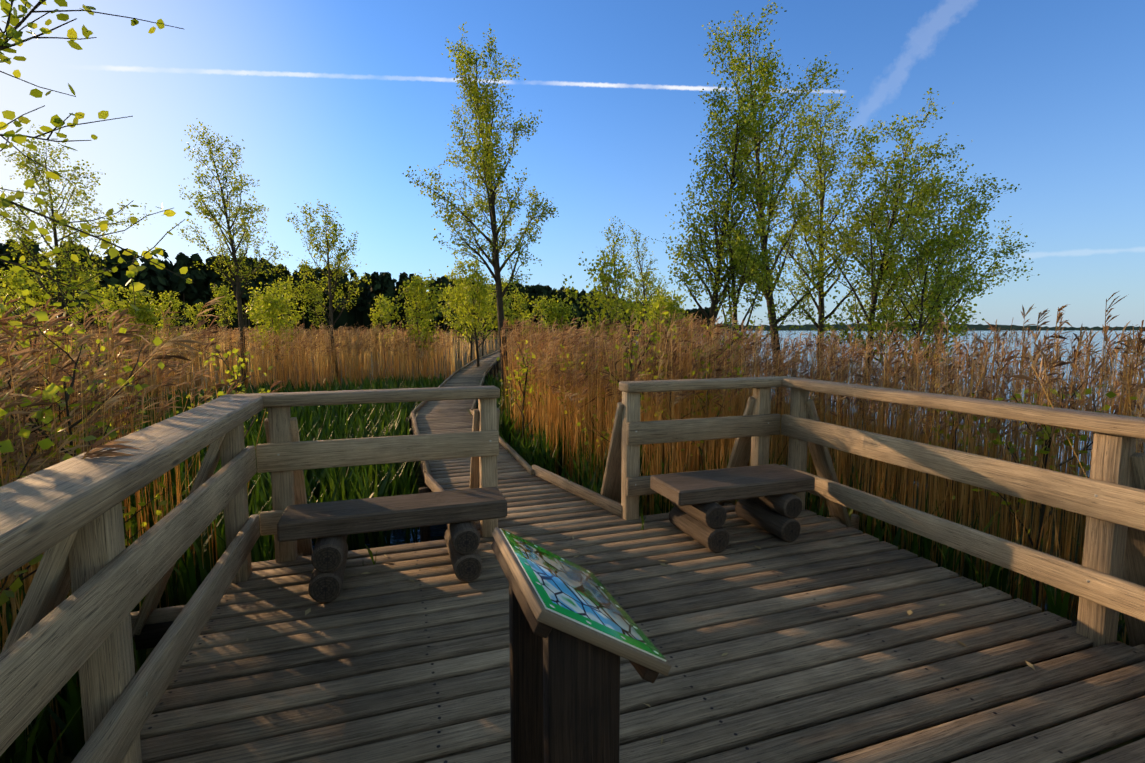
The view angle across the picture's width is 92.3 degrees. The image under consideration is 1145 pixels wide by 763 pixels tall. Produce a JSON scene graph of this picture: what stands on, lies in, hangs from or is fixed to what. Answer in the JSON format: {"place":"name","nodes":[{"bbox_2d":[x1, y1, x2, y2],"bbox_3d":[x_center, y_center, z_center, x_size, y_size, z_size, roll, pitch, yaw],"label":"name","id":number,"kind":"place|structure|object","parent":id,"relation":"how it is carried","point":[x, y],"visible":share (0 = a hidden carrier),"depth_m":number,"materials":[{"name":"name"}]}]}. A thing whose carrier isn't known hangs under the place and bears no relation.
{"place":"outdoors","nodes":[
{"label":"outdoors","id":0,"kind":"place"},
{"bbox_2d":[0,0,1144,327],"label":"sky","id":1,"kind":"structure","parent":0,"point":[329,101],"materials":[{"name":"blue"}]},
{"bbox_2d":[19,330,1144,762],"bbox_3d":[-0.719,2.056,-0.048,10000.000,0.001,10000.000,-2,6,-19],"label":"water","id":2,"kind":"structure","parent":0,"point":[399,536],"depth_m":17.71,"materials":[{"name":"blue liquid"}]},
{"bbox_2d":[0,302,41,354],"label":"sapling","id":3,"kind":"object","parent":2,"relation":"on","point":[17,319],"visible":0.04,"depth_m":20.23,"materials":[{"name":"green plant"}]},
{"bbox_2d":[0,263,81,345],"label":"sapling","id":4,"kind":"object","parent":2,"relation":"on","point":[20,280],"visible":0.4,"depth_m":19.27,"materials":[{"name":"green plant"}]},
{"bbox_2d":[0,295,97,613],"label":"shoot","id":5,"kind":"object","parent":2,"relation":"on","point":[52,389],"visible":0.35,"depth_m":2.12,"materials":[{"name":"green plant"}]},
{"bbox_2d":[0,377,97,609],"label":"shoot","id":6,"kind":"object","parent":2,"relation":"on","point":[48,410],"visible":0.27,"depth_m":2.93,"materials":[{"name":"green plant"}]},
{"bbox_2d":[0,283,129,466],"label":"shoot","id":7,"kind":"object","parent":2,"relation":"on","point":[25,292],"visible":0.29,"depth_m":4.85,"materials":[{"name":"green plant"}]},
{"bbox_2d":[0,120,154,385],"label":"tree","id":8,"kind":"object","parent":2,"relation":"on","point":[73,274],"visible":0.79,"depth_m":14.19,"materials":[{"name":"green plant"}]},
{"bbox_2d":[52,269,108,333],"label":"sapling","id":9,"kind":"object","parent":2,"relation":"on","point":[80,315],"visible":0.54,"depth_m":42.62,"materials":[{"name":"green plant"}]},
{"bbox_2d":[24,322,154,511],"bbox_3d":[-4.391,0.493,4.964,0.838,2.277,0.991,4,7,37],"label":"shoot","id":10,"kind":"object","parent":2,"relation":"on","point":[102,348],"visible":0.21,"depth_m":5.05,"materials":[{"name":"green plant"}]},
{"bbox_2d":[0,312,185,544],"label":"shoot","id":11,"kind":"object","parent":2,"relation":"on","point":[69,330],"visible":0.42,"depth_m":3.00,"materials":[{"name":"green plant"}]},
{"bbox_2d":[0,0,195,334],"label":"tree branches","id":12,"kind":"object","parent":2,"relation":"on","point":[15,36],"visible":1,"depth_m":2.96,"materials":[{"name":"green plant"}]},
{"bbox_2d":[93,279,157,388],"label":"sapling","id":13,"kind":"object","parent":2,"relation":"on","point":[144,307],"visible":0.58,"depth_m":18.82,"materials":[{"name":"green plant"}]},
{"bbox_2d":[113,294,184,378],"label":"sapling","id":14,"kind":"object","parent":2,"relation":"on","point":[153,319],"visible":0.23,"depth_m":19.58,"materials":[{"name":"green plant"}]},
{"bbox_2d":[149,291,193,337],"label":"sapling","id":15,"kind":"object","parent":2,"relation":"on","point":[164,306],"visible":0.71,"depth_m":32.40,"materials":[{"name":"green plant"}]},
{"bbox_2d":[182,302,210,345],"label":"sapling","id":16,"kind":"object","parent":2,"relation":"on","point":[200,306],"visible":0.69,"depth_m":50.45,"materials":[{"name":"green plant"}]},
{"bbox_2d":[176,338,272,438],"bbox_3d":[-3.380,0.559,5.588,0.932,2.028,0.930,-2,6,-19],"label":"shoot","id":17,"kind":"object","parent":2,"relation":"on","point":[236,367],"visible":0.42,"depth_m":5.57,"materials":[{"name":"green plant"}]},
{"bbox_2d":[210,283,245,346],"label":"sapling","id":18,"kind":"object","parent":2,"relation":"on","point":[222,300],"visible":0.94,"depth_m":50.19,"materials":[{"name":"green plant"}]},
{"bbox_2d":[172,118,292,385],"bbox_3d":[-11.978,-4.238,19.283,3.322,9.020,3.364,-4,7,-38],"label":"tree","id":19,"kind":"object","parent":2,"relation":"on","point":[206,212],"visible":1,"depth_m":18.72,"materials":[{"name":"green plant"}]},
{"bbox_2d":[236,282,298,378],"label":"sapling","id":20,"kind":"object","parent":2,"relation":"on","point":[257,299],"visible":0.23,"depth_m":22.30,"materials":[{"name":"green plant"}]},
{"bbox_2d":[246,282,305,382],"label":"sapling","id":21,"kind":"object","parent":2,"relation":"on","point":[268,300],"visible":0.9,"depth_m":19.38,"materials":[{"name":"green plant"}]},
{"bbox_2d":[271,277,305,356],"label":"sapling","id":22,"kind":"object","parent":2,"relation":"on","point":[281,291],"visible":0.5,"depth_m":40.22,"materials":[{"name":"green plant"}]},
{"bbox_2d":[33,328,582,349],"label":"reeds","id":23,"kind":"object","parent":2,"relation":"on","point":[349,333],"visible":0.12,"depth_m":89.75,"materials":[{"name":"plant"}]},
{"bbox_2d":[3,324,622,386],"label":"reeds","id":24,"kind":"object","parent":2,"relation":"on","point":[459,347],"visible":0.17,"depth_m":28.67,"materials":[{"name":"green plant"}]},
{"bbox_2d":[266,199,370,384],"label":"tree","id":25,"kind":"object","parent":2,"relation":"on","point":[329,245],"visible":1,"depth_m":19.62,"materials":[{"name":"green plant"}]},
{"bbox_2d":[0,237,714,335],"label":"forest treeline","id":26,"kind":"object","parent":2,"relation":"on","point":[154,279],"visible":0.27,"depth_m":160.93,"materials":[{"name":"green plant"}]},
{"bbox_2d":[368,294,394,368],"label":"sapling","id":27,"kind":"object","parent":2,"relation":"on","point":[375,315],"visible":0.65,"depth_m":28.87,"materials":[{"name":"green plant"}]},
{"bbox_2d":[377,269,453,380],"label":"sapling","id":28,"kind":"object","parent":2,"relation":"on","point":[412,287],"visible":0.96,"depth_m":18.35,"materials":[{"name":"green plant"}]},
{"bbox_2d":[404,275,430,325],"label":"sapling","id":29,"kind":"object","parent":2,"relation":"on","point":[415,302],"visible":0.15,"depth_m":53.94,"materials":[{"name":"green plant"}]},
{"bbox_2d":[435,284,469,357],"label":"sapling","id":30,"kind":"object","parent":2,"relation":"on","point":[446,311],"visible":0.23,"depth_m":39.04,"materials":[{"name":"green plant"}]},
{"bbox_2d":[406,351,515,541],"bbox_3d":[-3.219,-1.171,32.638,3.572,0.808,55.274,0,5,-2],"label":"boardwalk substructure","id":31,"kind":"object","parent":2,"relation":"on","point":[424,533],"visible":0.1,"depth_m":5.58,"materials":[{"name":"brown wood"}]},
{"bbox_2d":[410,343,621,525],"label":"boardwalk","id":32,"kind":"structure","parent":31,"relation":"on","point":[443,416],"depth_m":6.86,"materials":[{"name":"brown wood"}]},
{"bbox_2d":[442,277,496,361],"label":"sapling","id":33,"kind":"object","parent":2,"relation":"on","point":[455,327],"visible":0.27,"depth_m":24.43,"materials":[{"name":"green plant"}]},
{"bbox_2d":[435,255,513,366],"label":"sapling","id":34,"kind":"object","parent":2,"relation":"on","point":[475,277],"visible":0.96,"depth_m":21.31,"materials":[{"name":"green plant"}]},
{"bbox_2d":[454,283,503,356],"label":"sapling","id":35,"kind":"object","parent":2,"relation":"on","point":[489,299],"visible":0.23,"depth_m":33.15,"materials":[{"name":"green plant"}]},
{"bbox_2d":[402,22,558,384],"bbox_3d":[-2.320,-4.295,14.715,3.294,9.992,3.641,3,6,26],"label":"tree","id":36,"kind":"object","parent":2,"relation":"on","point":[484,146],"visible":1,"depth_m":14.60,"materials":[{"name":"green plant"}]},
{"bbox_2d":[488,275,521,331],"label":"sapling","id":37,"kind":"object","parent":2,"relation":"on","point":[504,285],"visible":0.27,"depth_m":36.27,"materials":[{"name":"green plant"}]},
{"bbox_2d":[505,290,532,336],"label":"sapling","id":38,"kind":"object","parent":2,"relation":"on","point":[518,306],"visible":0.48,"depth_m":37.30,"materials":[{"name":"green plant"}]},
{"bbox_2d":[496,340,544,444],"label":"shoot","id":39,"kind":"object","parent":2,"relation":"on","point":[526,371],"visible":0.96,"depth_m":7.67,"materials":[{"name":"green plant"}]},
{"bbox_2d":[521,296,551,339],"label":"sapling","id":40,"kind":"object","parent":2,"relation":"on","point":[540,312],"visible":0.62,"depth_m":26.21,"materials":[{"name":"green plant"}]},
{"bbox_2d":[532,290,576,347],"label":"sapling","id":41,"kind":"object","parent":2,"relation":"on","point":[557,315],"visible":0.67,"depth_m":21.71,"materials":[{"name":"green plant"}]},
{"bbox_2d":[0,370,1135,762],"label":"sedge grass","id":42,"kind":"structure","parent":2,"relation":"on","point":[348,422],"depth_m":5.62,"materials":[{"name":"plant"}]},
{"bbox_2d":[0,291,1144,761],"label":"reeds","id":43,"kind":"object","parent":2,"relation":"on","point":[832,411],"visible":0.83,"depth_m":4.81,"materials":[{"name":"brown plant"}]},
{"bbox_2d":[0,315,1144,462],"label":"reeds","id":44,"kind":"object","parent":2,"relation":"on","point":[350,360],"visible":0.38,"depth_m":16.41,"materials":[{"name":"brown plant"}]},
{"bbox_2d":[540,337,611,457],"bbox_3d":[0.109,0.292,7.756,1.058,2.152,0.839,-2,6,-19],"label":"shoot","id":45,"kind":"object","parent":2,"relation":"on","point":[558,397],"visible":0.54,"depth_m":7.71,"materials":[{"name":"green plant"}]},
{"bbox_2d":[562,245,656,424],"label":"sapling","id":46,"kind":"object","parent":2,"relation":"on","point":[603,276],"visible":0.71,"depth_m":11.41,"materials":[{"name":"green plant"}]},
{"bbox_2d":[595,216,634,343],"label":"tree","id":47,"kind":"object","parent":2,"relation":"on","point":[614,248],"visible":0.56,"depth_m":23.33,"materials":[{"name":"green plant"}]},
{"bbox_2d":[577,303,668,446],"bbox_3d":[0.575,0.382,5.751,0.869,2.350,0.872,3,6,31],"label":"shoot","id":48,"kind":"object","parent":2,"relation":"on","point":[635,316],"visible":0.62,"depth_m":5.65,"materials":[{"name":"green plant"}]},
{"bbox_2d":[135,617,1144,762],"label":"platform substructure","id":49,"kind":"object","parent":2,"relation":"on","point":[150,635],"visible":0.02,"depth_m":3.05,"materials":[{"name":"brown wood"}]},
{"bbox_2d":[0,376,1144,762],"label":"platform railings","id":50,"kind":"object","parent":49,"relation":"on","point":[66,516],"visible":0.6,"depth_m":2.57,"materials":[{"name":"brown wood"}]},
{"bbox_2d":[140,474,1144,762],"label":"platform deck","id":51,"kind":"structure","parent":49,"relation":"on","point":[814,624],"depth_m":2.41,"materials":[{"name":"brown wood"}]},
{"bbox_2d":[277,486,506,602],"bbox_3d":[-1.028,0.928,3.272,1.240,0.428,0.560,-2,6,-19],"label":"bench","id":52,"kind":"object","parent":51,"relation":"on","point":[331,526],"visible":1,"depth_m":3.13,"materials":[{"name":"brown wood"}]},
{"bbox_2d":[491,527,670,762],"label":"information sign","id":53,"kind":"object","parent":51,"relation":"on","point":[575,632],"visible":1,"depth_m":1.21,"materials":[{"name":"brown wood"}]},
{"bbox_2d":[189,507,1034,762],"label":"deck litter","id":54,"kind":"object","parent":51,"relation":"on","point":[909,612],"visible":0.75,"depth_m":3.34,"materials":[{"name":"brown plant"}]},
{"bbox_2d":[650,464,814,552],"bbox_3d":[1.129,0.876,3.883,1.080,0.418,0.540,-2,6,-19],"label":"bench","id":55,"kind":"object","parent":51,"relation":"on","point":[769,502],"visible":1,"depth_m":3.75,"materials":[{"name":"brown wood"}]},
{"bbox_2d":[624,268,664,328],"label":"sapling","id":56,"kind":"object","parent":2,"relation":"on","point":[646,290],"visible":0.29,"depth_m":39.95,"materials":[{"name":"green plant"}]},
{"bbox_2d":[628,227,669,338],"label":"tree","id":57,"kind":"object","parent":2,"relation":"on","point":[642,280],"visible":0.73,"depth_m":29.75,"materials":[{"name":"green plant"}]},
{"bbox_2d":[637,287,696,358],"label":"sapling","id":58,"kind":"object","parent":2,"relation":"on","point":[673,305],"visible":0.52,"depth_m":19.81,"materials":[{"name":"green plant"}]},
{"bbox_2d":[643,285,696,357],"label":"sapling","id":59,"kind":"object","parent":2,"relation":"on","point":[671,309],"visible":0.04,"depth_m":22.99,"materials":[{"name":"green plant"}]},
{"bbox_2d":[624,301,721,472],"bbox_3d":[1.168,0.278,6.395,1.007,2.435,1.027,-2,6,-19],"label":"shoot","id":60,"kind":"object","parent":2,"relation":"on","point":[673,338],"visible":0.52,"depth_m":6.35,"materials":[{"name":"green plant"}]},
{"bbox_2d":[660,320,760,470],"bbox_3d":[1.379,0.433,6.034,1.039,2.194,1.053,-2,6,-19],"label":"shoot","id":61,"kind":"object","parent":2,"relation":"on","point":[707,396],"visible":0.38,"depth_m":5.90,"materials":[{"name":"green plant"}]},
{"bbox_2d":[665,65,804,411],"bbox_3d":[3.130,-2.647,11.317,2.218,7.361,2.918,-7,9,-54],"label":"tree","id":62,"kind":"object","parent":2,"relation":"on","point":[722,105],"visible":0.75,"depth_m":11.13,"materials":[{"name":"green plant"}]},
{"bbox_2d":[651,156,824,395],"bbox_3d":[3.295,-1.851,11.305,2.652,5.768,2.909,-4,7,-39],"label":"tree","id":63,"kind":"object","parent":2,"relation":"on","point":[756,258],"visible":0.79,"depth_m":10.99,"materials":[{"name":"green plant"}]},
{"bbox_2d":[702,0,861,413],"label":"tree","id":64,"kind":"object","parent":2,"relation":"on","point":[740,66],"visible":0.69,"depth_m":11.80,"materials":[{"name":"green plant"}]},
{"bbox_2d":[747,88,902,407],"bbox_3d":[6.664,-3.376,14.244,3.004,8.250,3.481,-2,6,-19],"label":"tree","id":65,"kind":"object","parent":2,"relation":"on","point":[821,177],"visible":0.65,"depth_m":14.10,"materials":[{"name":"green plant"}]},
{"bbox_2d":[790,88,994,415],"bbox_3d":[6.669,-2.659,12.185,3.600,7.199,3.082,1,5,8],"label":"tree","id":66,"kind":"object","parent":2,"relation":"on","point":[895,188],"visible":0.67,"depth_m":11.91,"materials":[{"name":"green plant"}]},
{"bbox_2d":[811,189,999,437],"bbox_3d":[6.391,-1.241,10.177,3.513,4.771,2.457,-4,7,-37],"label":"tree","id":67,"kind":"object","parent":2,"relation":"on","point":[933,311],"visible":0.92,"depth_m":10.08,"materials":[{"name":"green plant"}]},
{"bbox_2d":[715,323,1143,330],"bbox_3d":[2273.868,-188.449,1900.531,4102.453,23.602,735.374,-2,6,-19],"label":"shore treeline","id":68,"kind":"object","parent":2,"relation":"on","point":[805,327],"visible":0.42,"depth_m":1719.64,"materials":[{"name":"green plant"}]},
{"bbox_2d":[859,161,1039,390],"bbox_3d":[8.757,-2.181,13.167,3.784,6.072,2.858,4,7,37],"label":"tree","id":69,"kind":"object","parent":2,"relation":"on","point":[976,209],"visible":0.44,"depth_m":12.87,"materials":[{"name":"green plant"}]},
{"bbox_2d":[924,383,1001,518],"bbox_3d":[3.536,0.803,5.196,0.689,1.615,0.782,-5,7,-43],"label":"shoot","id":70,"kind":"object","parent":2,"relation":"on","point":[975,418],"visible":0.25,"depth_m":5.09,"materials":[{"name":"green plant"}]},
{"bbox_2d":[972,381,1138,605],"bbox_3d":[3.207,0.867,3.633,0.802,1.780,0.924,-5,7,-41],"label":"shoot","id":71,"kind":"object","parent":2,"relation":"on","point":[1047,428],"visible":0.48,"depth_m":3.61,"materials":[{"name":"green plant"}]}
]}

